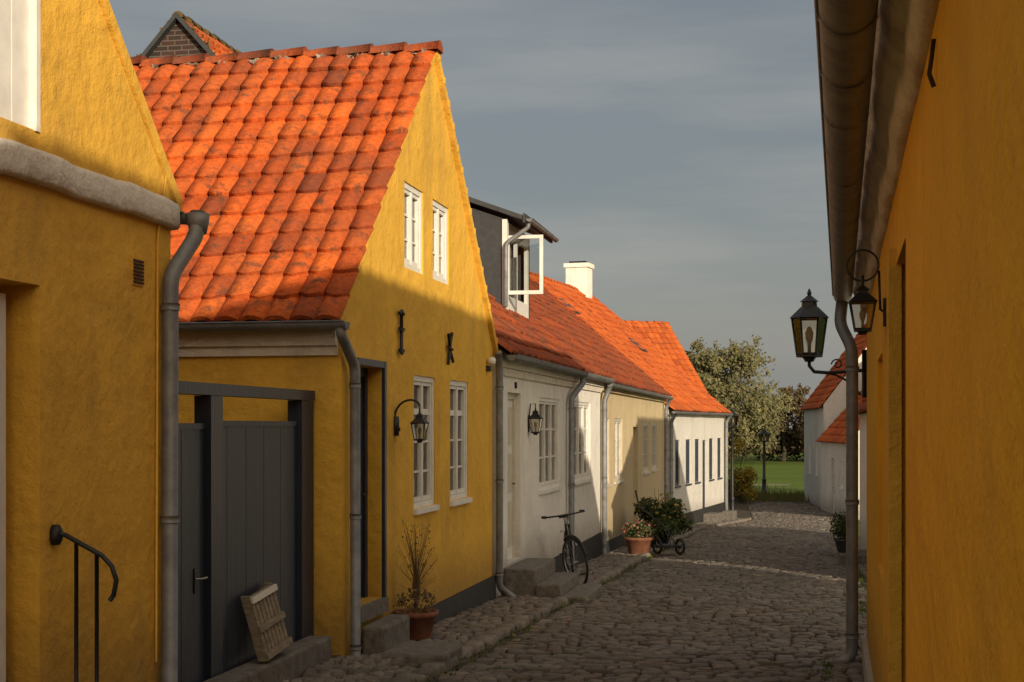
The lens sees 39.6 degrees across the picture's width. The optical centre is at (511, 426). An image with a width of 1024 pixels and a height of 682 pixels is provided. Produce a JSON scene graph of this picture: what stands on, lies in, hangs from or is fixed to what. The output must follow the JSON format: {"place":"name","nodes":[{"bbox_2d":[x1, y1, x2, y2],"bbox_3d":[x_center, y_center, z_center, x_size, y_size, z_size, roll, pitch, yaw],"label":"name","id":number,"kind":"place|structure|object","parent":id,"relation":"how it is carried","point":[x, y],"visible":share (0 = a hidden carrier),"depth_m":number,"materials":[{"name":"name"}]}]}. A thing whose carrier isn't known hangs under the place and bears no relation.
{"place":"outdoors","nodes":[
{"label":"outdoors","id":0,"kind":"place"},
{"bbox_2d":[109,0,866,427],"label":"sky","id":1,"kind":"structure","parent":0,"point":[673,149],"materials":[{"name":"grey"}]},
{"bbox_2d":[297,498,866,681],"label":"road","id":2,"kind":"structure","parent":0,"point":[742,509],"depth_m":15.27,"materials":[{"name":"grey stone"}]},
{"bbox_2d":[203,636,330,681],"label":"gate threshold stone","id":3,"kind":"object","parent":2,"relation":"on","point":[296,659],"visible":0.91,"depth_m":10.42,"materials":[{"name":"grey stone"}]},
{"bbox_2d":[240,582,292,661],"bbox_3d":[-1.774,1.411,10.305,0.236,0.498,0.528,0,0,11],"label":"slatted wooden crate","id":4,"kind":"object","parent":3,"relation":"on","point":[265,616],"visible":1,"depth_m":10.21,"materials":[{"name":"brown wood"}]},
{"bbox_2d":[281,655,403,681],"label":"loose pebbles","id":5,"kind":"object","parent":2,"relation":"on","point":[352,668],"visible":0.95,"depth_m":10.81,"materials":[{"name":"stone"}]},
{"bbox_2d":[415,536,866,681],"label":"grass tufts","id":6,"kind":"object","parent":2,"relation":"on","point":[862,609],"visible":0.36,"depth_m":14.53,"materials":[{"name":"green plant"}]},
{"bbox_2d":[428,537,866,681],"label":"fallen leaves","id":7,"kind":"object","parent":2,"relation":"on","point":[506,651],"visible":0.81,"depth_m":13.34,"materials":[{"name":"brown plant"}]},
{"bbox_2d":[635,490,684,554],"bbox_3d":[2.891,1.895,27.950,1.111,1.242,0.461,0,0,22],"label":"garden hand cart","id":8,"kind":"object","parent":2,"relation":"on","point":[670,545],"visible":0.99,"depth_m":27.85,"materials":[{"name":"black metal"}]},
{"bbox_2d":[726,408,738,509],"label":"street lamp","id":9,"kind":"object","parent":2,"relation":"on","point":[732,498],"visible":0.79,"depth_m":51.98,"materials":[{"name":"black metal"}]},
{"bbox_2d":[724,432,758,502],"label":"yellow bush","id":10,"kind":"object","parent":2,"relation":"on","point":[744,479],"visible":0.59,"depth_m":64.93,"materials":[{"name":"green plant"}]},
{"bbox_2d":[724,488,809,502],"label":"field edge grass","id":11,"kind":"structure","parent":2,"relation":"on","point":[780,496],"depth_m":67.40,"materials":[{"name":"green plant"}]},
{"bbox_2d":[298,517,866,681],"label":"pavement","id":12,"kind":"structure","parent":0,"point":[472,630],"depth_m":14.64,"materials":[{"name":"stone"}]},
{"bbox_2d":[392,518,438,640],"bbox_3d":[-0.883,1.413,13.115,0.426,1.134,0.500,0,0,11],"label":"dry potted plant","id":13,"kind":"object","parent":12,"relation":"on","point":[422,620],"visible":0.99,"depth_m":13.04,"materials":[{"name":"plant"}]},
{"bbox_2d":[504,558,601,602],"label":"door steps","id":14,"kind":"structure","parent":12,"relation":"on","point":[538,577],"depth_m":17.80,"materials":[{"name":"stone"}]},
{"bbox_2d":[541,510,588,583],"bbox_3d":[0.842,1.703,20.021,0.711,1.083,1.702,0,0,11],"label":"bicycle","id":15,"kind":"object","parent":12,"relation":"on","point":[567,550],"visible":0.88,"depth_m":19.59,"materials":[{"name":"black metal"}]},
{"bbox_2d":[622,520,656,553],"bbox_3d":[2.483,2.156,27.645,0.698,0.669,0.689,0,0,11],"label":"flower pot","id":16,"kind":"object","parent":12,"relation":"on","point":[638,539],"visible":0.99,"depth_m":27.48,"materials":[{"name":"ceramic"}]},
{"bbox_2d":[632,490,692,547],"bbox_3d":[3.208,1.962,30.463,1.288,1.277,1.764,0,0,11],"label":"potted shrub","id":17,"kind":"object","parent":12,"relation":"on","point":[668,515],"visible":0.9,"depth_m":30.25,"materials":[{"name":"green plant"}]},
{"bbox_2d":[703,510,736,521],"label":"door steps","id":18,"kind":"structure","parent":12,"relation":"on","point":[717,516],"depth_m":47.40,"materials":[{"name":"stone"}]},
{"bbox_2d":[824,549,866,564],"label":"door steps","id":19,"kind":"structure","parent":12,"relation":"on","point":[862,558],"depth_m":25.07,"materials":[{"name":"stone"}]},
{"bbox_2d":[829,511,859,552],"bbox_3d":[5.955,1.885,25.536,0.580,0.749,0.574,0,0,11],"label":"potted box shrub","id":20,"kind":"object","parent":19,"relation":"on","point":[839,531],"visible":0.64,"depth_m":25.44,"materials":[{"name":"green plant"}]},
{"bbox_2d":[724,428,859,540],"bbox_3d":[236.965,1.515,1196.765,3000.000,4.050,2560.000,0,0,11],"label":"ground","id":21,"kind":"structure","parent":0,"point":[788,471],"depth_m":111.39,"materials":[{"name":"green plant"}]},
{"bbox_2d":[0,0,170,681],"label":"walls","id":22,"kind":"structure","parent":21,"relation":"on","point":[80,387],"depth_m":7.37,"materials":[{"name":"yellow paint"}]},
{"bbox_2d":[0,293,5,681],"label":"door","id":23,"kind":"structure","parent":22,"relation":"attached to","point":[2,487],"depth_m":6.84,"materials":[{"name":"white paint"}]},
{"bbox_2d":[0,0,39,131],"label":"hatch","id":24,"kind":"object","parent":22,"relation":"attached to","point":[20,62],"visible":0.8,"depth_m":6.84,"materials":[{"name":"white paint"}]},
{"bbox_2d":[49,525,118,681],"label":"iron handrail","id":25,"kind":"object","parent":22,"relation":"attached to","point":[57,534],"visible":1,"depth_m":7.04,"materials":[{"name":"black metal"}]},
{"bbox_2d":[0,137,179,230],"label":"cornice","id":26,"kind":"structure","parent":22,"relation":"attached to","point":[28,164],"depth_m":7.30,"materials":[{"name":"white paint"}]},
{"bbox_2d":[131,256,143,286],"bbox_3d":[-2.105,-0.870,7.991,0.026,0.160,0.140,0,0,11],"label":"vent grille","id":27,"kind":"object","parent":22,"relation":"attached to","point":[137,271],"visible":1,"depth_m":7.97,"materials":[{"name":"brown metal"}]},
{"bbox_2d":[98,0,181,210],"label":"verge","id":28,"kind":"structure","parent":22,"relation":"on","point":[127,65],"depth_m":8.00,"materials":[{"name":"yellow paint"}]},
{"bbox_2d":[155,176,209,681],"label":"gutter and downpipe","id":29,"kind":"object","parent":22,"relation":"attached to","point":[196,222],"visible":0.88,"depth_m":8.24,"materials":[{"name":"metal"}]},
{"bbox_2d":[148,21,206,58],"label":"walls","id":30,"kind":"structure","parent":21,"relation":"on","point":[178,40],"depth_m":24.00,"materials":[{"name":"brick"}]},
{"bbox_2d":[136,12,215,58],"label":"verge","id":31,"kind":"structure","parent":30,"relation":"attached to","point":[164,31],"depth_m":23.90,"materials":[{"name":"wood"}]},
{"bbox_2d":[172,11,241,54],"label":"roof tiles","id":32,"kind":"object","parent":30,"relation":"on","point":[218,46],"visible":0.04,"depth_m":24.63,"materials":[{"name":"ceramic"}]},
{"bbox_2d":[178,381,314,681],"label":"wooden yard gate","id":33,"kind":"structure","parent":21,"relation":"on","point":[246,507],"depth_m":10.12,"materials":[{"name":"grey paint"}]},
{"bbox_2d":[178,62,492,655],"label":"walls","id":34,"kind":"structure","parent":21,"relation":"on","point":[389,286],"depth_m":13.38,"materials":[{"name":"yellow paint"}]},
{"bbox_2d":[179,330,337,356],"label":"cornice","id":35,"kind":"structure","parent":34,"relation":"attached to","point":[269,343],"depth_m":11.69,"materials":[{"name":"white paint"}]},
{"bbox_2d":[130,40,442,321],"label":"roof tiles","id":36,"kind":"object","parent":34,"relation":"on","point":[282,162],"visible":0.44,"depth_m":13.30,"materials":[{"name":"ceramic"}]},
{"bbox_2d":[179,320,515,656],"bbox_3d":[-3.256,0.628,13.098,10.074,3.060,4.939,0,0,-28],"label":"gutter and downpipes","id":37,"kind":"object","parent":34,"relation":"attached to","point":[340,327],"visible":0.84,"depth_m":11.69,"materials":[{"name":"metal"}]},
{"bbox_2d":[357,357,388,622],"bbox_3d":[-1.322,0.540,12.398,0.270,2.240,0.850,0,0,11],"label":"door","id":38,"kind":"structure","parent":34,"relation":"in","point":[374,608],"depth_m":12.70,"materials":[{"name":"wood"}]},
{"bbox_2d":[394,399,428,442],"bbox_3d":[-0.943,-0.051,13.123,0.340,0.406,0.151,0,0,11],"label":"wall lantern","id":39,"kind":"object","parent":34,"relation":"attached to","point":[419,419],"depth_m":13.11,"materials":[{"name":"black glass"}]},
{"bbox_2d":[362,614,461,665],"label":"door steps","id":40,"kind":"structure","parent":34,"relation":"attached to","point":[387,636],"depth_m":11.92,"materials":[{"name":"grey stone"}]},
{"bbox_2d":[339,48,498,355],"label":"verge","id":41,"kind":"structure","parent":34,"relation":"attached to","point":[436,60],"depth_m":15.41,"materials":[{"name":"yellow paint"}]},
{"bbox_2d":[398,309,454,364],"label":"wall anchors","id":42,"kind":"structure","parent":34,"relation":"attached to","point":[401,329],"depth_m":13.33,"materials":[{"name":"black metal"}]},
{"bbox_2d":[404,182,471,514],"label":"windows","id":43,"kind":"structure","parent":34,"relation":"attached to","point":[414,195],"depth_m":14.59,"materials":[{"name":"white paint"}]},
{"bbox_2d":[429,575,495,623],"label":"plinth","id":44,"kind":"structure","parent":34,"relation":"attached to","point":[479,593],"depth_m":15.94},
{"bbox_2d":[486,357,495,371],"bbox_3d":[-0.249,-0.745,17.094,0.110,0.170,0.100,0,0,11],"label":"sensor light","id":45,"kind":"object","parent":34,"relation":"attached to","point":[491,360],"visible":1,"depth_m":17.05,"materials":[{"name":"white paint"}]},
{"bbox_2d":[493,347,599,597],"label":"walls","id":46,"kind":"structure","parent":21,"relation":"on","point":[537,535],"depth_m":20.46,"materials":[{"name":"white paint"}]},
{"bbox_2d":[508,393,515,558],"bbox_3d":[-0.068,0.660,18.704,0.120,2.200,0.870,0,0,11],"label":"door","id":47,"kind":"structure","parent":46,"relation":"attached to","point":[511,475],"depth_m":18.94,"materials":[{"name":"white paint"}]},
{"bbox_2d":[527,404,542,434],"bbox_3d":[0.323,-0.097,19.662,0.196,0.436,0.191,0,0,11],"label":"wall lantern","id":48,"kind":"object","parent":46,"relation":"attached to","point":[535,414],"depth_m":19.64,"materials":[{"name":"black metal"}]},
{"bbox_2d":[488,293,611,377],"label":"roof tiles","id":49,"kind":"object","parent":46,"relation":"on","point":[535,336],"visible":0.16,"depth_m":22.01,"materials":[{"name":"orange tile"}]},
{"bbox_2d":[468,196,558,318],"bbox_3d":[-0.786,-3.030,23.831,3.000,2.580,2.590,0,0,11],"label":"roof dormer","id":50,"kind":"object","parent":49,"relation":"on","point":[503,240],"visible":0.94,"depth_m":22.62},
{"bbox_2d":[499,350,603,392],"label":"cornice","id":51,"kind":"structure","parent":46,"relation":"attached to","point":[514,369],"depth_m":20.58,"materials":[{"name":"white paint"}]},
{"bbox_2d":[506,354,614,568],"bbox_3d":[0.890,0.736,22.226,0.246,3.248,9.674,0,0,11],"label":"gutter and downpipe","id":52,"kind":"object","parent":46,"relation":"attached to","point":[583,375],"visible":0.97,"depth_m":22.87,"materials":[{"name":"grey metal"}]},
{"bbox_2d":[539,397,592,494],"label":"windows","id":53,"kind":"structure","parent":46,"relation":"attached to","point":[546,480],"depth_m":22.20,"materials":[{"name":"white paint"}]},
{"bbox_2d":[554,532,601,572],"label":"plinth","id":54,"kind":"structure","parent":46,"relation":"attached to","point":[593,546],"depth_m":25.23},
{"bbox_2d":[600,391,663,540],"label":"walls","id":55,"kind":"structure","parent":21,"relation":"on","point":[634,414],"depth_m":32.38,"materials":[{"name":"beige paint"}]},
{"bbox_2d":[530,279,671,395],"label":"roof tiles","id":56,"kind":"object","parent":55,"relation":"on","point":[564,321],"visible":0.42,"depth_m":34.09,"materials":[{"name":"orange tile"}]},
{"bbox_2d":[607,533,628,552],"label":"plinth","id":57,"kind":"structure","parent":55,"relation":"attached to","point":[615,542],"depth_m":29.39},
{"bbox_2d":[601,418,658,488],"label":"windows","id":58,"kind":"structure","parent":55,"relation":"attached to","point":[617,449],"depth_m":30.57,"materials":[{"name":"white paint"}]},
{"bbox_2d":[602,382,666,401],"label":"cornice","id":59,"kind":"structure","parent":55,"relation":"attached to","point":[629,393],"depth_m":32.25,"materials":[{"name":"beige paint"}]},
{"bbox_2d":[601,383,673,554],"bbox_3d":[3.159,1.016,33.787,0.246,3.688,13.870,0,0,11],"label":"gutter and downpipes","id":60,"kind":"object","parent":55,"relation":"attached to","point":[604,455],"visible":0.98,"depth_m":27.02,"materials":[{"name":"grey metal"}]},
{"bbox_2d":[664,404,723,513],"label":"walls","id":61,"kind":"structure","parent":21,"relation":"on","point":[693,428],"depth_m":46.20,"materials":[{"name":"white paint"}]},
{"bbox_2d":[530,272,731,413],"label":"roof tiles","id":62,"kind":"object","parent":61,"relation":"on","point":[688,393],"visible":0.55,"depth_m":47.44,"materials":[{"name":"orange tile"}]},
{"bbox_2d":[564,261,593,298],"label":"chimney","id":63,"kind":"object","parent":62,"relation":"on","point":[579,275],"visible":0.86,"depth_m":50.88,"materials":[{"name":"white paint"}]},
{"bbox_2d":[558,298,647,352],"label":"skylights","id":64,"kind":"object","parent":62,"relation":"on","point":[635,343],"visible":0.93,"depth_m":48.57,"materials":[{"name":"glass"}]},
{"bbox_2d":[668,409,725,416],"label":"cornice","id":65,"kind":"structure","parent":61,"relation":"attached to","point":[670,412],"depth_m":44.94,"materials":[{"name":"white paint"}]},
{"bbox_2d":[675,438,722,487],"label":"windows","id":66,"kind":"structure","parent":61,"relation":"attached to","point":[696,461],"depth_m":46.16,"materials":[{"name":"blue paint"}]},
{"bbox_2d":[673,502,724,524],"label":"plinth","id":67,"kind":"structure","parent":61,"relation":"attached to","point":[695,516],"depth_m":46.87,"materials":[{"name":"grey paint"}]},
{"bbox_2d":[669,411,732,510],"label":"gutter and downpipes","id":68,"kind":"object","parent":61,"relation":"attached to","point":[671,426],"visible":0.94,"depth_m":43.67,"materials":[{"name":"metal"}]},
{"bbox_2d":[702,440,704,507],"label":"door","id":69,"kind":"structure","parent":61,"relation":"attached to","point":[703,473],"depth_m":47.66,"materials":[{"name":"blue paint"}]},
{"bbox_2d":[685,334,794,458],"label":"willow tree","id":70,"kind":"object","parent":21,"relation":"on","point":[754,419],"visible":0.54,"depth_m":132.17,"materials":[{"name":"green plant"}]},
{"bbox_2d":[758,428,769,492],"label":"street lamp","id":71,"kind":"object","parent":21,"relation":"on","point":[764,431],"visible":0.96,"depth_m":73.80,"materials":[{"name":"black metal"}]},
{"bbox_2d":[729,417,803,460],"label":"distant hedge","id":72,"kind":"object","parent":21,"relation":"on","point":[769,455],"visible":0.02,"depth_m":145.56,"materials":[{"name":"green plant"}]},
{"bbox_2d":[753,483,789,489],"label":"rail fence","id":73,"kind":"object","parent":21,"relation":"on","point":[775,484],"visible":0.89,"depth_m":78.57,"materials":[{"name":"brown wood"}]},
{"bbox_2d":[755,383,810,460],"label":"willow tree","id":74,"kind":"object","parent":21,"relation":"on","point":[784,445],"visible":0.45,"depth_m":142.92,"materials":[{"name":"green plant"}]},
{"bbox_2d":[804,347,866,507],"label":"walls","id":75,"kind":"structure","parent":21,"relation":"on","point":[818,422],"depth_m":62.45,"materials":[{"name":"white paint"}]},
{"bbox_2d":[808,443,817,476],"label":"windows","id":76,"kind":"structure","parent":75,"relation":"attached to","point":[816,459],"depth_m":63.49,"materials":[{"name":"white paint"}]},
{"bbox_2d":[800,321,866,410],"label":"roof tiles","id":77,"kind":"object","parent":75,"relation":"on","point":[822,392],"visible":0.25,"depth_m":63.98,"materials":[{"name":"orange tile"}]},
{"bbox_2d":[821,429,859,519],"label":"walls","id":78,"kind":"structure","parent":21,"relation":"on","point":[831,451],"depth_m":56.34,"materials":[{"name":"white paint"}]},
{"bbox_2d":[833,458,843,512],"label":"windows and door","id":79,"kind":"structure","parent":78,"relation":"attached to","point":[842,474],"depth_m":54.87,"materials":[{"name":"white paint"}]},
{"bbox_2d":[816,390,863,443],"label":"roof tiles","id":80,"kind":"object","parent":78,"relation":"on","point":[835,432],"visible":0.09,"depth_m":57.41,"materials":[{"name":"orange tile"}]},
{"bbox_2d":[860,413,866,548],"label":"walls","id":81,"kind":"structure","parent":21,"relation":"on","point":[863,481],"depth_m":28.00,"materials":[{"name":"white paint"}]},
{"bbox_2d":[858,398,866,414],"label":"roof tiles","id":82,"kind":"object","parent":81,"relation":"on","point":[862,407],"visible":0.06,"depth_m":26.03,"materials":[{"name":"orange tile"}]},
{"bbox_2d":[867,0,1023,681],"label":"walls","id":83,"kind":"structure","parent":21,"relation":"on","point":[954,236],"depth_m":2.66,"materials":[{"name":"paint"}]},
{"bbox_2d":[790,289,866,397],"bbox_3d":[2.656,-0.700,11.964,0.637,0.920,0.288,0,0,11],"label":"wall street lantern","id":84,"kind":"object","parent":83,"relation":"attached to","point":[808,310],"depth_m":11.95,"materials":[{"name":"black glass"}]},
{"bbox_2d":[814,0,879,666],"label":"gutter and downpipe","id":85,"kind":"object","parent":83,"relation":"attached to","point":[845,34],"visible":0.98,"depth_m":5.62,"materials":[{"name":"metal"}]},
{"bbox_2d":[846,249,885,334],"bbox_3d":[1.710,-0.649,6.872,0.190,0.415,0.136,0,0,11],"label":"wall lantern","id":86,"kind":"object","parent":83,"relation":"attached to","point":[862,296],"depth_m":6.85,"materials":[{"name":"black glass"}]},
{"bbox_2d":[862,637,873,681],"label":"plinth","id":87,"kind":"structure","parent":83,"relation":"attached to","point":[867,669],"depth_m":10.57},
{"bbox_2d":[888,249,901,681],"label":"door","id":88,"kind":"structure","parent":83,"relation":"attached to","point":[894,472],"depth_m":5.61,"materials":[{"name":"yellow paint"}]},
{"bbox_2d":[852,0,938,312],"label":"cornice","id":89,"kind":"structure","parent":83,"relation":"attached to","point":[904,29],"depth_m":4.57,"materials":[{"name":"beige paint"}]},
{"bbox_2d":[927,39,935,87],"bbox_3d":[0.965,-0.835,3.272,0.021,0.113,0.022,0,0,11],"label":"iron wall anchor","id":90,"kind":"object","parent":83,"relation":"attached to","point":[930,66],"visible":1,"depth_m":3.27,"materials":[{"name":"metal"}]},
{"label":"walls","id":91,"kind":"object","parent":21,"relation":"on","visible":0},
{"bbox_2d":[623,320,707,391],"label":"roof tiles","id":92,"kind":"object","parent":91,"relation":"on","point":[660,336],"visible":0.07,"depth_m":64.00,"materials":[{"name":"orange tile"}]}
]}

